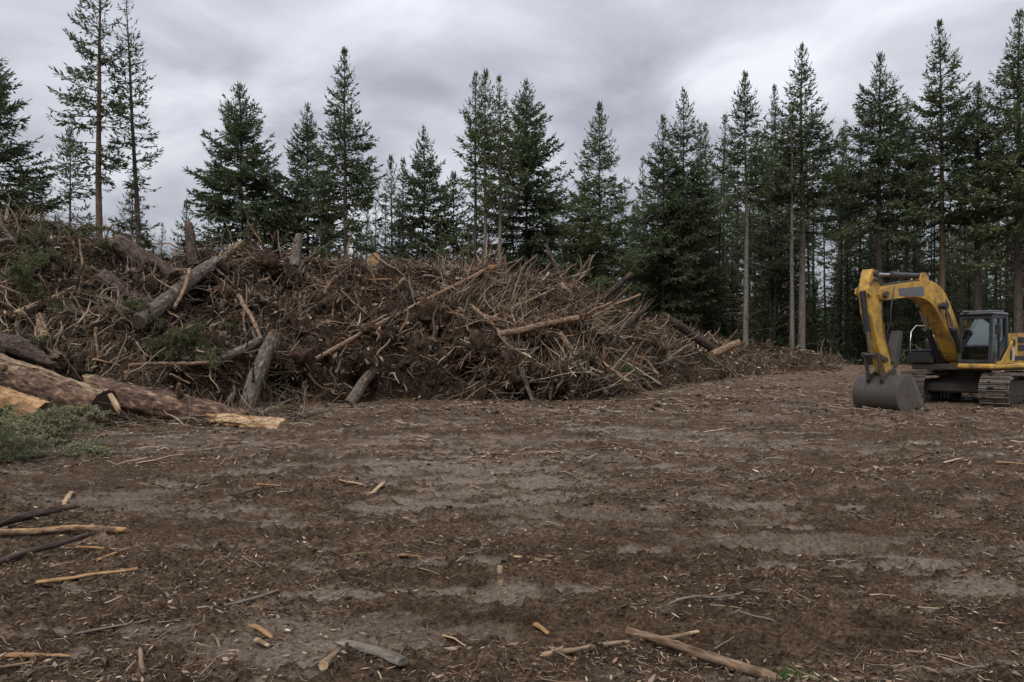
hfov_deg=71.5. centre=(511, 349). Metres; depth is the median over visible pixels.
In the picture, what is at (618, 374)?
loose branch
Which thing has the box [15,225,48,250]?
cut fir bough
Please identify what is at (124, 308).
stick
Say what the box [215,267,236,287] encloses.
loose branch
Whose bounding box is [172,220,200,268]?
broken stump
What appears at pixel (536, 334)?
loose branch
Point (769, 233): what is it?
fir tree
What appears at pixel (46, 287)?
loose branch
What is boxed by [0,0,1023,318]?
sky
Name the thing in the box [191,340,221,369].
cut fir bough
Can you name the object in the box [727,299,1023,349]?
hillside
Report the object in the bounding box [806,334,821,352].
young fir
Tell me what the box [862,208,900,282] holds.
fir tree
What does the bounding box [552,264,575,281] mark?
loose branch
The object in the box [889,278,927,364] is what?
young fir
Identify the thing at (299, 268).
loose branch
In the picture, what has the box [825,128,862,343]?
fir tree
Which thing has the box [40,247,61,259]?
cut fir bough
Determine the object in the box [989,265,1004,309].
fir tree
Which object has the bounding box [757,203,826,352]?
fir tree
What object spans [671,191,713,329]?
fir tree
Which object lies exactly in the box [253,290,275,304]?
loose branch
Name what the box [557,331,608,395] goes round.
stick
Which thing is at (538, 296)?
stick
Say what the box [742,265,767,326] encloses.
fir tree
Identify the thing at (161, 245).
fir tree
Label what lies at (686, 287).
fir tree
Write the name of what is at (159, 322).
cut fir bough
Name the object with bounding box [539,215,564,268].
fir tree
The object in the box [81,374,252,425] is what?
fallen log
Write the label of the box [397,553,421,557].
wood chip
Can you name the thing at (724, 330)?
fir tree
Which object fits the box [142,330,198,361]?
cut fir bough
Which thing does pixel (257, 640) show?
wood chip
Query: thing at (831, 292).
fir tree
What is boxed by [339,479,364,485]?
wood chip
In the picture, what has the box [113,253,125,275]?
loose branch
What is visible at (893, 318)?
fir tree
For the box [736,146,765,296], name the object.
fir tree
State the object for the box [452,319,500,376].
root wad
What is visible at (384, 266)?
loose branch
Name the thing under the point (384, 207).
fir tree
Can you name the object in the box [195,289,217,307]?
loose branch
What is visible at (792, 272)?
fir tree
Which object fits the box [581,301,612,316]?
loose branch
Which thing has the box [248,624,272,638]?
wood chip
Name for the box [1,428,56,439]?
cut fir bough
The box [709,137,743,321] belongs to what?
fir tree
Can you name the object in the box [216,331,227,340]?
loose branch
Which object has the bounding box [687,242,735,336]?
fir tree
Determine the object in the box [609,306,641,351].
loose branch
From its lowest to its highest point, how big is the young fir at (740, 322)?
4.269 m
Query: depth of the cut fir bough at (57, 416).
11.60 m
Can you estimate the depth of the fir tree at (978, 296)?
45.78 m
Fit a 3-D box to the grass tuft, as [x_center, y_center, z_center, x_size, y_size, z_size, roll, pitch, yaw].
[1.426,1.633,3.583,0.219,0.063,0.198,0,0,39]
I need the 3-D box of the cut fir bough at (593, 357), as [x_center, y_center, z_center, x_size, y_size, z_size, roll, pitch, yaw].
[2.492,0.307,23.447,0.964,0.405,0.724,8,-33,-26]
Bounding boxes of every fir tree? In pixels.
[0,57,77,219]
[45,0,141,239]
[46,127,95,227]
[102,0,163,243]
[108,189,167,256]
[154,223,169,257]
[169,197,199,254]
[181,80,304,254]
[202,220,219,251]
[239,173,304,250]
[263,102,357,261]
[297,45,388,262]
[333,216,354,260]
[354,206,382,258]
[358,232,367,260]
[367,202,384,255]
[370,194,393,259]
[372,154,405,258]
[379,123,464,266]
[386,196,405,260]
[387,156,416,251]
[416,170,489,266]
[451,69,502,265]
[460,78,597,281]
[461,67,504,262]
[477,74,527,267]
[477,218,496,259]
[502,199,520,270]
[524,232,545,271]
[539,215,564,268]
[551,101,657,308]
[551,196,615,290]
[555,214,565,269]
[575,198,608,294]
[588,211,622,280]
[596,236,623,296]
[604,113,718,326]
[606,257,623,308]
[612,201,627,279]
[618,205,641,304]
[623,226,650,298]
[625,157,667,316]
[628,231,670,327]
[640,163,685,321]
[645,86,728,322]
[665,242,704,334]
[669,249,705,313]
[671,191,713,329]
[672,203,739,339]
[679,121,726,335]
[685,258,708,328]
[686,181,724,330]
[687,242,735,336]
[691,266,721,335]
[697,121,734,331]
[698,226,736,339]
[700,253,732,340]
[702,114,758,301]
[704,70,790,344]
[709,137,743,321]
[715,219,753,338]
[715,237,753,341]
[716,215,741,300]
[720,138,744,327]
[728,151,765,324]
[735,83,813,347]
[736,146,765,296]
[737,41,854,350]
[737,130,799,340]
[741,166,770,336]
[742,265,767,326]
[748,210,788,346]
[749,199,797,345]
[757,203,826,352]
[761,207,807,343]
[763,226,798,340]
[773,105,812,348]
[775,262,818,348]
[793,147,822,339]
[795,119,827,340]
[805,157,826,350]
[806,249,831,340]
[806,273,831,354]
[812,50,942,364]
[813,230,866,353]
[814,201,836,352]
[820,265,848,353]
[822,126,865,357]
[823,212,863,360]
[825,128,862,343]
[826,253,843,308]
[828,118,865,353]
[828,146,885,360]
[842,200,858,356]
[843,239,884,354]
[844,233,903,364]
[852,165,902,301]
[852,200,910,360]
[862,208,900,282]
[869,167,912,265]
[872,211,911,305]
[873,134,898,308]
[881,95,933,361]
[882,18,1015,300]
[882,201,908,312]
[882,245,903,322]
[882,300,904,362]
[889,249,925,348]
[892,238,926,355]
[897,195,937,342]
[899,228,936,349]
[900,146,927,271]
[909,230,932,349]
[916,181,953,281]
[920,196,938,280]
[922,219,967,330]
[926,180,956,272]
[932,206,988,312]
[939,8,1023,332]
[940,80,1009,333]
[944,150,963,303]
[947,151,988,289]
[950,194,983,310]
[950,253,972,322]
[952,255,987,318]
[959,193,1003,297]
[967,206,1013,318]
[967,261,1000,326]
[971,170,1008,297]
[972,261,1000,324]
[983,109,1023,294]
[987,128,1012,306]
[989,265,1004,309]
[991,131,1014,331]
[992,185,1008,309]
[1001,235,1023,325]
[1001,272,1023,332]
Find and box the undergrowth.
[726,337,923,364]
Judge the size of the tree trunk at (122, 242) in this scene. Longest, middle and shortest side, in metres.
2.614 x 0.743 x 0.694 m
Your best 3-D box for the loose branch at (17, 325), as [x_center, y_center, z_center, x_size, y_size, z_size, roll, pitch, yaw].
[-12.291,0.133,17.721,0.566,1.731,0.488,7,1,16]
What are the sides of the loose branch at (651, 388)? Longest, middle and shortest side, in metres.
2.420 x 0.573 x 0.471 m
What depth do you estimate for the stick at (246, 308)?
21.53 m
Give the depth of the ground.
6.08 m
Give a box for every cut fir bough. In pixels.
[0,402,87,446]
[0,403,15,415]
[0,404,75,434]
[0,412,39,454]
[0,430,60,455]
[0,432,21,462]
[0,442,41,461]
[1,262,37,280]
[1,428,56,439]
[2,252,20,266]
[6,251,48,279]
[6,333,50,359]
[7,261,51,303]
[12,223,49,240]
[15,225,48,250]
[16,400,111,432]
[20,440,55,459]
[21,233,43,261]
[23,404,82,425]
[27,220,46,235]
[36,212,74,235]
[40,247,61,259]
[40,420,103,446]
[46,300,64,314]
[47,225,83,238]
[47,296,71,309]
[48,434,74,448]
[56,437,116,457]
[60,303,81,316]
[61,354,78,380]
[75,220,97,234]
[77,224,110,236]
[86,240,117,253]
[121,296,167,321]
[126,235,151,248]
[138,304,166,329]
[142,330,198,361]
[157,320,204,349]
[160,327,185,339]
[190,324,205,344]
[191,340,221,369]
[200,317,236,329]
[576,352,598,364]
[610,359,639,375]
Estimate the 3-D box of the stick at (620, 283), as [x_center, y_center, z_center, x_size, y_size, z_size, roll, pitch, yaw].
[4.142,-2.381,29.173,2.243,0.523,0.360,-39,-8,10]
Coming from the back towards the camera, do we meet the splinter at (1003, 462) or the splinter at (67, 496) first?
the splinter at (1003, 462)
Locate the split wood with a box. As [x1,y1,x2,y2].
[203,412,286,428]
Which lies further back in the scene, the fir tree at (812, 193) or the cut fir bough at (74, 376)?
the fir tree at (812, 193)
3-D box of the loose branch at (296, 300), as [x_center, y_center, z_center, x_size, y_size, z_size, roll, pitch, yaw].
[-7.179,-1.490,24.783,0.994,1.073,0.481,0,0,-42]
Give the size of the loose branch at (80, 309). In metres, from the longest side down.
2.043 x 0.478 x 0.185 m
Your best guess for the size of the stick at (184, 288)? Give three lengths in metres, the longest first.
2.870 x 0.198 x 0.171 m
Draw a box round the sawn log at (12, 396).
[0,386,52,424]
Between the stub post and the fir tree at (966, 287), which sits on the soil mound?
the stub post
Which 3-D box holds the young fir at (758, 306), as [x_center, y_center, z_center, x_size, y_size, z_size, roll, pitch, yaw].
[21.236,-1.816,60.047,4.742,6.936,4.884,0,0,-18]
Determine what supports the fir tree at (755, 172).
on the ground
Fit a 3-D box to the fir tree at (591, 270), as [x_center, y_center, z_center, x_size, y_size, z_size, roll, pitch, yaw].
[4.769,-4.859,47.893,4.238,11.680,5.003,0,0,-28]
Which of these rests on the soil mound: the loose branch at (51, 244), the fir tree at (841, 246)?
the loose branch at (51, 244)
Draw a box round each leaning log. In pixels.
[130,255,222,330]
[218,327,262,366]
[239,329,287,406]
[344,369,375,403]
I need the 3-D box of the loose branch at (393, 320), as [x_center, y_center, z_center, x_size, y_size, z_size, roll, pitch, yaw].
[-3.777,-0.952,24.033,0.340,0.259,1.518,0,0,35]
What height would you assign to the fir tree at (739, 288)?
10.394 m
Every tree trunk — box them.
[93,269,151,310]
[105,233,180,284]
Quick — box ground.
[0,364,1023,681]
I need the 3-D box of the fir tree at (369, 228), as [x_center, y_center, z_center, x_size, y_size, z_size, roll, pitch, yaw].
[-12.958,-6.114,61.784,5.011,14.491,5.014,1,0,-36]
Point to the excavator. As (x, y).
(964, 356)
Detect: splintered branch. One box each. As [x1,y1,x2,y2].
[12,269,122,319]
[204,239,244,280]
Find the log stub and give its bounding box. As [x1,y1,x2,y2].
[74,404,103,431]
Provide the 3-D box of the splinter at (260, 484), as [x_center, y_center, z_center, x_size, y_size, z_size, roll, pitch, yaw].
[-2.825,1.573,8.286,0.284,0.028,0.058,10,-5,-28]
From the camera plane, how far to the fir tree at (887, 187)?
60.93 m
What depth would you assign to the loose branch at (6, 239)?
20.93 m
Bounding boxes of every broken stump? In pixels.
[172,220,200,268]
[289,233,303,267]
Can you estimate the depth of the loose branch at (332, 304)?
23.97 m
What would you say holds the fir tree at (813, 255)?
on the ground
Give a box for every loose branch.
[0,222,24,254]
[0,230,67,252]
[0,231,19,241]
[0,301,34,324]
[14,321,21,336]
[32,315,48,329]
[36,228,54,269]
[38,273,57,299]
[45,288,80,312]
[46,301,78,318]
[49,327,67,340]
[59,295,114,306]
[68,288,93,349]
[73,239,87,303]
[73,289,104,302]
[76,257,100,272]
[94,326,102,374]
[97,287,136,329]
[112,255,116,275]
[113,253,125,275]
[117,310,131,323]
[120,259,145,282]
[134,347,151,385]
[143,291,186,318]
[162,280,168,292]
[170,310,197,325]
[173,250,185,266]
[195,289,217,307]
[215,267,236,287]
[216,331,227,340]
[234,297,258,309]
[245,220,265,253]
[247,214,254,248]
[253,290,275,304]
[255,285,279,307]
[257,275,275,289]
[273,308,284,312]
[277,231,283,261]
[294,291,309,307]
[298,259,305,289]
[311,294,322,312]
[319,281,372,319]
[327,292,336,315]
[344,232,356,260]
[347,313,391,327]
[370,253,400,278]
[370,322,419,345]
[378,297,384,311]
[380,277,391,290]
[380,287,395,305]
[380,319,413,324]
[383,295,407,328]
[386,277,406,293]
[389,251,418,301]
[397,322,429,341]
[406,254,430,265]
[423,272,483,280]
[447,310,471,332]
[449,309,463,313]
[465,314,512,326]
[479,314,516,326]
[480,281,523,299]
[484,272,507,284]
[484,273,521,292]
[497,256,521,278]
[499,315,543,327]
[503,306,537,335]
[529,309,561,323]
[538,262,551,280]
[547,291,592,316]
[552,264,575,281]
[558,283,582,305]
[561,254,594,288]
[563,273,587,299]
[567,321,603,337]
[577,349,630,382]
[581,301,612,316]
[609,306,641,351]
[625,320,657,333]
[631,315,656,328]
[631,351,658,374]
[633,364,654,390]
[640,325,666,347]
[641,324,659,334]
[648,352,698,364]
[670,338,694,355]
[707,356,742,379]
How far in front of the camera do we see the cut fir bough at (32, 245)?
19.85 m
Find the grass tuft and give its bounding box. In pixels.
[775,665,818,681]
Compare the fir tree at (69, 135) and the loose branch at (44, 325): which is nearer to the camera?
the loose branch at (44, 325)
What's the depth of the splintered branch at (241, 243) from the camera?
25.40 m
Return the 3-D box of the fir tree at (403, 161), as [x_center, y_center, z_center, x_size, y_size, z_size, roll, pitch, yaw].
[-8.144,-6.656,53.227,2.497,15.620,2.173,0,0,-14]
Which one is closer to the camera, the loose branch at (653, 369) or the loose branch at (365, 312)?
the loose branch at (365, 312)
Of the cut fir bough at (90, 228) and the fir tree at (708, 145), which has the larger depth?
the fir tree at (708, 145)
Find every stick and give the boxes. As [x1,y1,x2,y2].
[95,295,136,313]
[128,361,210,370]
[138,647,144,672]
[173,268,191,308]
[219,440,257,446]
[224,588,278,606]
[233,486,263,495]
[236,293,262,340]
[471,305,506,342]
[490,288,554,319]
[497,315,579,336]
[511,254,537,276]
[519,367,540,401]
[540,630,699,656]
[544,243,565,281]
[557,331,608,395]
[568,252,593,283]
[596,272,632,304]
[603,293,640,309]
[622,305,649,328]
[625,627,781,681]
[656,589,760,608]
[707,331,717,343]
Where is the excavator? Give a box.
[852,269,1023,410]
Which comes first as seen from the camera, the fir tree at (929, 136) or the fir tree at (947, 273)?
the fir tree at (929, 136)
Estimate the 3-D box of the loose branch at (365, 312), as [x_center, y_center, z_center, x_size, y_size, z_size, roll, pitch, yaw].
[-5.827,-1.759,25.183,2.544,0.475,0.264,34,-23,11]
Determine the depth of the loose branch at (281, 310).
23.29 m
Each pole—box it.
[0,502,80,527]
[0,525,130,535]
[0,532,92,562]
[314,269,485,360]
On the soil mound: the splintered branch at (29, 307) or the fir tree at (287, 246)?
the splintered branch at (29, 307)
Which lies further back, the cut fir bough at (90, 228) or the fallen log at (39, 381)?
the cut fir bough at (90, 228)
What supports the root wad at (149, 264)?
on the soil mound
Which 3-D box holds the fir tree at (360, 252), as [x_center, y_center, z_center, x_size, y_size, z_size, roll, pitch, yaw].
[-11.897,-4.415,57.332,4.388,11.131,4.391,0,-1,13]
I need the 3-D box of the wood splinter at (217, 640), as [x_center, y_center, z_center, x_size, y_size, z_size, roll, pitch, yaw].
[-1.648,1.624,3.969,0.032,0.009,0.214,0,7,-31]
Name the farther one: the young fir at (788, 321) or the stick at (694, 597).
the young fir at (788, 321)
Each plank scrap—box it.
[92,358,119,365]
[169,373,189,383]
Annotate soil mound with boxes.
[0,216,842,415]
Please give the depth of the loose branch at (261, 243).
25.37 m
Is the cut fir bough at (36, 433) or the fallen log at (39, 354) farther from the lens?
the fallen log at (39, 354)
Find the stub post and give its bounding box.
[35,313,51,345]
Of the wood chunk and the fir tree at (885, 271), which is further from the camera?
the fir tree at (885, 271)
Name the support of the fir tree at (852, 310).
on the ground
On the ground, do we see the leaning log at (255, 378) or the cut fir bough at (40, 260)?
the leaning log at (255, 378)
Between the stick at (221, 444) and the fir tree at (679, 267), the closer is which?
the stick at (221, 444)
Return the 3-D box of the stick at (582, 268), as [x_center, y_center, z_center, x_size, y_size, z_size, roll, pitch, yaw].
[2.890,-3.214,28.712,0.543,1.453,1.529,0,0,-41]
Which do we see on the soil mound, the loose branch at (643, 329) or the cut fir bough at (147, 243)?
the loose branch at (643, 329)
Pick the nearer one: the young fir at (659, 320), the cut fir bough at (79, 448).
the cut fir bough at (79, 448)
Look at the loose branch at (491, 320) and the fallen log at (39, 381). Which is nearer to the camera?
the fallen log at (39, 381)
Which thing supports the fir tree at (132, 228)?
on the ground
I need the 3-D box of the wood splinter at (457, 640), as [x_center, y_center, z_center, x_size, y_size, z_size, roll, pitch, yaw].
[-0.317,1.604,3.939,0.191,0.008,0.029,4,3,40]
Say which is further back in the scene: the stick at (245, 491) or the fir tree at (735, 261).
the fir tree at (735, 261)
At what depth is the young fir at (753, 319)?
53.01 m
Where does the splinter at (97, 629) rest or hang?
on the ground
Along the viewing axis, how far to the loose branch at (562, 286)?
27.13 m
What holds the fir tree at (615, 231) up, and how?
on the ground
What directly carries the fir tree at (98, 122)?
on the ground
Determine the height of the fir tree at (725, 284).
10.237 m
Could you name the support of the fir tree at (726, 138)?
on the ground
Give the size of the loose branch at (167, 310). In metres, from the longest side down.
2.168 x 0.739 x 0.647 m
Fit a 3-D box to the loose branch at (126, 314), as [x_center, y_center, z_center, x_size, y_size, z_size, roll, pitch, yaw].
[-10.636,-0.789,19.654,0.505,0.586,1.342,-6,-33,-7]
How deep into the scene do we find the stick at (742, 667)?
3.70 m
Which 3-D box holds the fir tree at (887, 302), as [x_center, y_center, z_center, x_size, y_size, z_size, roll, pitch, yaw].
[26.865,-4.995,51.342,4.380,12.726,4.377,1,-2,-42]
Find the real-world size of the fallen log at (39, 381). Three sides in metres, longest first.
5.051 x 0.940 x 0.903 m
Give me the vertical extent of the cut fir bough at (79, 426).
0.486 m
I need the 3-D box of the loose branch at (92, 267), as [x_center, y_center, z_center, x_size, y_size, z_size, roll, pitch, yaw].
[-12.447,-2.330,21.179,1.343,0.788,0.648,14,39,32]
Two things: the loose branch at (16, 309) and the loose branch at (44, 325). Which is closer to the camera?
the loose branch at (44, 325)
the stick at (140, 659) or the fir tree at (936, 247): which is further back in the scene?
the fir tree at (936, 247)
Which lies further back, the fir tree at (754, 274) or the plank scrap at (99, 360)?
the fir tree at (754, 274)
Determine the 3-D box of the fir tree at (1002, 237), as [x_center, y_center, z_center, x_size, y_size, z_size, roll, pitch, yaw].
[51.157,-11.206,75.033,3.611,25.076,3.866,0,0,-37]
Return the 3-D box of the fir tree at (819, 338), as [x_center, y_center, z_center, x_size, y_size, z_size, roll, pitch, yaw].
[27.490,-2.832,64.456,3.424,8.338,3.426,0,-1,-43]
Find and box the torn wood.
[467,265,498,270]
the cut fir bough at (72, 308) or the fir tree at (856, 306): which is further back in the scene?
the fir tree at (856, 306)
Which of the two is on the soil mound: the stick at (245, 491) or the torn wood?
the torn wood
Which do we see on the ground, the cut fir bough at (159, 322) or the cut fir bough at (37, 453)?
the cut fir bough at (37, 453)
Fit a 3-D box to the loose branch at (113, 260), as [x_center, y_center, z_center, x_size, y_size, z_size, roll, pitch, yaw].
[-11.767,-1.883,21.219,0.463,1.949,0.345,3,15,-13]
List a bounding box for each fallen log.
[0,333,68,368]
[0,353,118,418]
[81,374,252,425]
[660,312,718,350]
[708,339,741,357]
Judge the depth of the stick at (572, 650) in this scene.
3.87 m
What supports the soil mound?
on the ground
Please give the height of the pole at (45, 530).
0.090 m
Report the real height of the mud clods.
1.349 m
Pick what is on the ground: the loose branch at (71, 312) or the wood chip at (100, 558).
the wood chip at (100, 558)
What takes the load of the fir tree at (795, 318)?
on the ground
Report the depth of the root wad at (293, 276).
24.91 m
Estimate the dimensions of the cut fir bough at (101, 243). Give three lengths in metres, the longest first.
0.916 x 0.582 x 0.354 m
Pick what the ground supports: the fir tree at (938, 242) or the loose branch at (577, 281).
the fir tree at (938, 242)
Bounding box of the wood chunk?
[318,646,344,670]
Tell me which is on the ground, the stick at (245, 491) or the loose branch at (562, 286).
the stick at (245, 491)
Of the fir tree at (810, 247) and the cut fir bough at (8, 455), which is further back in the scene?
the fir tree at (810, 247)
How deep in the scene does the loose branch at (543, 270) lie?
28.70 m
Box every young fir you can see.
[641,260,688,332]
[710,257,751,342]
[727,310,753,343]
[734,298,778,345]
[737,298,764,338]
[740,278,787,348]
[749,296,784,345]
[767,286,823,351]
[788,281,845,356]
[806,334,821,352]
[818,303,843,354]
[822,281,885,364]
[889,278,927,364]
[913,277,958,347]
[916,272,966,348]
[953,268,988,328]
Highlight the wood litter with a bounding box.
[0,363,1023,681]
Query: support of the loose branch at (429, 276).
on the soil mound
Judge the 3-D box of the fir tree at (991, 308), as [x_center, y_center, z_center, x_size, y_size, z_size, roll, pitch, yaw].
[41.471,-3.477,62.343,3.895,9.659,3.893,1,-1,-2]
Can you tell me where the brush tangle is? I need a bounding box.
[0,177,846,432]
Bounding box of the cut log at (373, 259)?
[367,253,385,268]
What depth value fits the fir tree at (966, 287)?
54.97 m
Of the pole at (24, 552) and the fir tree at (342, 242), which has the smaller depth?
the pole at (24, 552)
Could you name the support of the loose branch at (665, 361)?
on the soil mound
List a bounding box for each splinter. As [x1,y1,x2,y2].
[0,661,31,668]
[1,652,71,657]
[34,567,139,583]
[62,491,73,504]
[75,546,119,549]
[75,619,148,634]
[211,633,219,650]
[257,483,281,486]
[442,635,465,645]
[710,604,739,607]
[736,610,775,620]
[904,606,939,608]
[904,649,959,657]
[995,461,1023,464]
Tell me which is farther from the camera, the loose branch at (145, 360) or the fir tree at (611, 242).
the fir tree at (611, 242)
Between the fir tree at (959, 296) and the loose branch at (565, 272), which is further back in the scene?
the fir tree at (959, 296)
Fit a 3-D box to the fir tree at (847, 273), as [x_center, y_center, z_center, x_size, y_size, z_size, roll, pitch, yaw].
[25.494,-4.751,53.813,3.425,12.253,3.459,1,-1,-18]
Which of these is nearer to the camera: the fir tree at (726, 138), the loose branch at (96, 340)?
the loose branch at (96, 340)
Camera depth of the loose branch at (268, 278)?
23.84 m
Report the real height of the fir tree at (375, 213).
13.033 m
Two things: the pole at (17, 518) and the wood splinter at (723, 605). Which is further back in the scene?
the pole at (17, 518)
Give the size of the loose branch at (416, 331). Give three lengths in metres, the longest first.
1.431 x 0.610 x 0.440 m
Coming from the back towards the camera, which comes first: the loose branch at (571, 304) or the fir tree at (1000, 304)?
the fir tree at (1000, 304)
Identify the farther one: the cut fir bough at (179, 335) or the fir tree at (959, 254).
the fir tree at (959, 254)
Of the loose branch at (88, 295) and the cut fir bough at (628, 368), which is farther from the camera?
the cut fir bough at (628, 368)
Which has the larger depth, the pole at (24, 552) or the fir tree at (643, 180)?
the fir tree at (643, 180)
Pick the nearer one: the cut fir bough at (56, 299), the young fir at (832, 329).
the cut fir bough at (56, 299)
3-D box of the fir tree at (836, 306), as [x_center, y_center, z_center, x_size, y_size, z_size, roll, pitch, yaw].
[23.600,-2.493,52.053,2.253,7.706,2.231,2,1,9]
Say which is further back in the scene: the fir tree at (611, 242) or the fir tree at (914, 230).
the fir tree at (914, 230)
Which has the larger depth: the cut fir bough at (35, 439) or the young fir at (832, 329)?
the young fir at (832, 329)
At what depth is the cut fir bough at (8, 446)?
10.06 m
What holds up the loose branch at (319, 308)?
on the soil mound
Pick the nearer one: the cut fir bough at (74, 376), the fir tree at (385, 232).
the cut fir bough at (74, 376)
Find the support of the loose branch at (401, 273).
on the soil mound
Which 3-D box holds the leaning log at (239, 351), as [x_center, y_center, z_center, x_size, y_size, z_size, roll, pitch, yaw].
[-7.940,-0.105,20.564,1.592,0.642,0.392,-30,8,-14]
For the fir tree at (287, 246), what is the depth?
48.53 m
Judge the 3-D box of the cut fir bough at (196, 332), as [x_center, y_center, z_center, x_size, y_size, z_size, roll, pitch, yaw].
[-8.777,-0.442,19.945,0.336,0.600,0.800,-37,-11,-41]
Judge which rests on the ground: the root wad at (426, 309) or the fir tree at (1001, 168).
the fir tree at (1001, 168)
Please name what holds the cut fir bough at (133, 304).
on the soil mound
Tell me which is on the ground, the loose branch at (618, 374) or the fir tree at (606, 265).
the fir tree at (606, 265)
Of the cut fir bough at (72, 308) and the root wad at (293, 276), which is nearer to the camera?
the cut fir bough at (72, 308)
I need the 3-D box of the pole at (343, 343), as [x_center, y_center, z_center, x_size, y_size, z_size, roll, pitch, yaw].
[-3.647,-1.420,25.052,0.222,0.223,8.364,0,24,42]
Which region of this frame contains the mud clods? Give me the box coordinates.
[0,364,1023,681]
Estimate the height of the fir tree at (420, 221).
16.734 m
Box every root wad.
[124,253,158,278]
[235,231,297,287]
[272,260,301,292]
[282,274,357,314]
[342,256,367,275]
[416,292,460,335]
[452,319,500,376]
[496,346,530,401]
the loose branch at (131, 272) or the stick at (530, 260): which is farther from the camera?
the stick at (530, 260)
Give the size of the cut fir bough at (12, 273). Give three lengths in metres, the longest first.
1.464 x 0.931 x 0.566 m
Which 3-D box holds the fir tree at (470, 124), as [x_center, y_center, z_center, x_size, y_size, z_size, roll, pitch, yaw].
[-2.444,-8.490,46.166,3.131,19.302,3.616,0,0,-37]
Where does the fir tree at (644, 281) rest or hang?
on the ground
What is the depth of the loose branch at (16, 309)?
19.15 m
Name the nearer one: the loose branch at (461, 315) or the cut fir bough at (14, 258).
the cut fir bough at (14, 258)
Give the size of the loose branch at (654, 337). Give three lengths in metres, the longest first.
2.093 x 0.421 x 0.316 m
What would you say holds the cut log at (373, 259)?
on the soil mound
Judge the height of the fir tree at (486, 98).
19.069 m
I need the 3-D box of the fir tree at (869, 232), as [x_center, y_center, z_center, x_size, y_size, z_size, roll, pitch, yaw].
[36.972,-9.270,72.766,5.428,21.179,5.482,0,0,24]
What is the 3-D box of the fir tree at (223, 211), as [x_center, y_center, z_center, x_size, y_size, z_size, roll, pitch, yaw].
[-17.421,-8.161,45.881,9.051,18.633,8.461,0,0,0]
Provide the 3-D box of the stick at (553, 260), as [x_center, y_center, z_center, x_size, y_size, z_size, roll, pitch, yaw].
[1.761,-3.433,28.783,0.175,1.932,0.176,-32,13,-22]
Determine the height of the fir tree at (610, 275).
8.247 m
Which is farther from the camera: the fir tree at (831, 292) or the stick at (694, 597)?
the fir tree at (831, 292)
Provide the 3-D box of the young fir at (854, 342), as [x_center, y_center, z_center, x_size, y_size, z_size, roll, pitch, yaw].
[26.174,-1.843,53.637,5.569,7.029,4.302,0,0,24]
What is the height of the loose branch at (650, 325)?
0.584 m
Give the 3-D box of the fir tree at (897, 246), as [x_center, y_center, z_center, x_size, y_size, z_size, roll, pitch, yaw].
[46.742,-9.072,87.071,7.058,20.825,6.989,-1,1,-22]
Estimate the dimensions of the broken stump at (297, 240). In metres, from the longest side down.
1.511 x 0.567 x 0.496 m
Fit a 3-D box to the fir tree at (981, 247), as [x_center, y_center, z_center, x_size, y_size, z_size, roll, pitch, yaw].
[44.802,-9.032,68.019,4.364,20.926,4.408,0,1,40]
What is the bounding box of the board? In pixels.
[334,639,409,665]
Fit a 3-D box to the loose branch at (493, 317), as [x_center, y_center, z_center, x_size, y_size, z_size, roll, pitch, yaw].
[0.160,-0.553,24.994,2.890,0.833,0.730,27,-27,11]
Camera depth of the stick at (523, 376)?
22.51 m
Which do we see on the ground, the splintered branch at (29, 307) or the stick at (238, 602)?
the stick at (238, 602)
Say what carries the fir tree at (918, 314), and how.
on the ground
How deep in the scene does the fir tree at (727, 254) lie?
95.70 m
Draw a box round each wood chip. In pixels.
[95,552,116,561]
[108,393,120,413]
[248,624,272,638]
[253,637,270,646]
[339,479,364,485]
[370,481,385,493]
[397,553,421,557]
[497,565,503,585]
[533,622,549,634]
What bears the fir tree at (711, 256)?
on the ground
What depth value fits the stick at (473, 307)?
24.75 m
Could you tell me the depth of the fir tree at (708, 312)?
57.52 m
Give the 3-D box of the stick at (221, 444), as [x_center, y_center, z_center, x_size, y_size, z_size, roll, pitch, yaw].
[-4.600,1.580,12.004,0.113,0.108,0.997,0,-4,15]
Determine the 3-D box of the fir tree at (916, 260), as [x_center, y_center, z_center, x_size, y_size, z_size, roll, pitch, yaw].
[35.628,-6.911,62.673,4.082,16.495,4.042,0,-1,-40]
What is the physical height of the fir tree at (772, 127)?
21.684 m
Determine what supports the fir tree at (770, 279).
on the ground
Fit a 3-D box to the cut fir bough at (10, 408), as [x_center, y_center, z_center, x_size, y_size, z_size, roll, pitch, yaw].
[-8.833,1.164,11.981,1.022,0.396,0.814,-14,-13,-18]
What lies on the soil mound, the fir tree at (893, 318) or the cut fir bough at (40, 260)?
the cut fir bough at (40, 260)
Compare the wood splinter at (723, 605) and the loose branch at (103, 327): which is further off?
the loose branch at (103, 327)
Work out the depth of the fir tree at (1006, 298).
76.96 m
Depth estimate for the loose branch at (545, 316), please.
25.09 m
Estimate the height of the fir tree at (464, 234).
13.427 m
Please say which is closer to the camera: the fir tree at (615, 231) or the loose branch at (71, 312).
the loose branch at (71, 312)
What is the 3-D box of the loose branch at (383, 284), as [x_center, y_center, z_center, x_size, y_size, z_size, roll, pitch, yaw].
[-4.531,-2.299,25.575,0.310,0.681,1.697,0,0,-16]
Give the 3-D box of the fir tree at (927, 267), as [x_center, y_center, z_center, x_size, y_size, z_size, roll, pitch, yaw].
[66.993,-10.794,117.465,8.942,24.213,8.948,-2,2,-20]
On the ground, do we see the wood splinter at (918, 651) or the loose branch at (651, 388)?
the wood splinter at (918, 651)
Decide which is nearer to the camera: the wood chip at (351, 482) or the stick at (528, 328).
the wood chip at (351, 482)
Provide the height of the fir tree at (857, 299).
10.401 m
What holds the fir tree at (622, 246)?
on the ground
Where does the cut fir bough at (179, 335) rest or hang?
on the soil mound

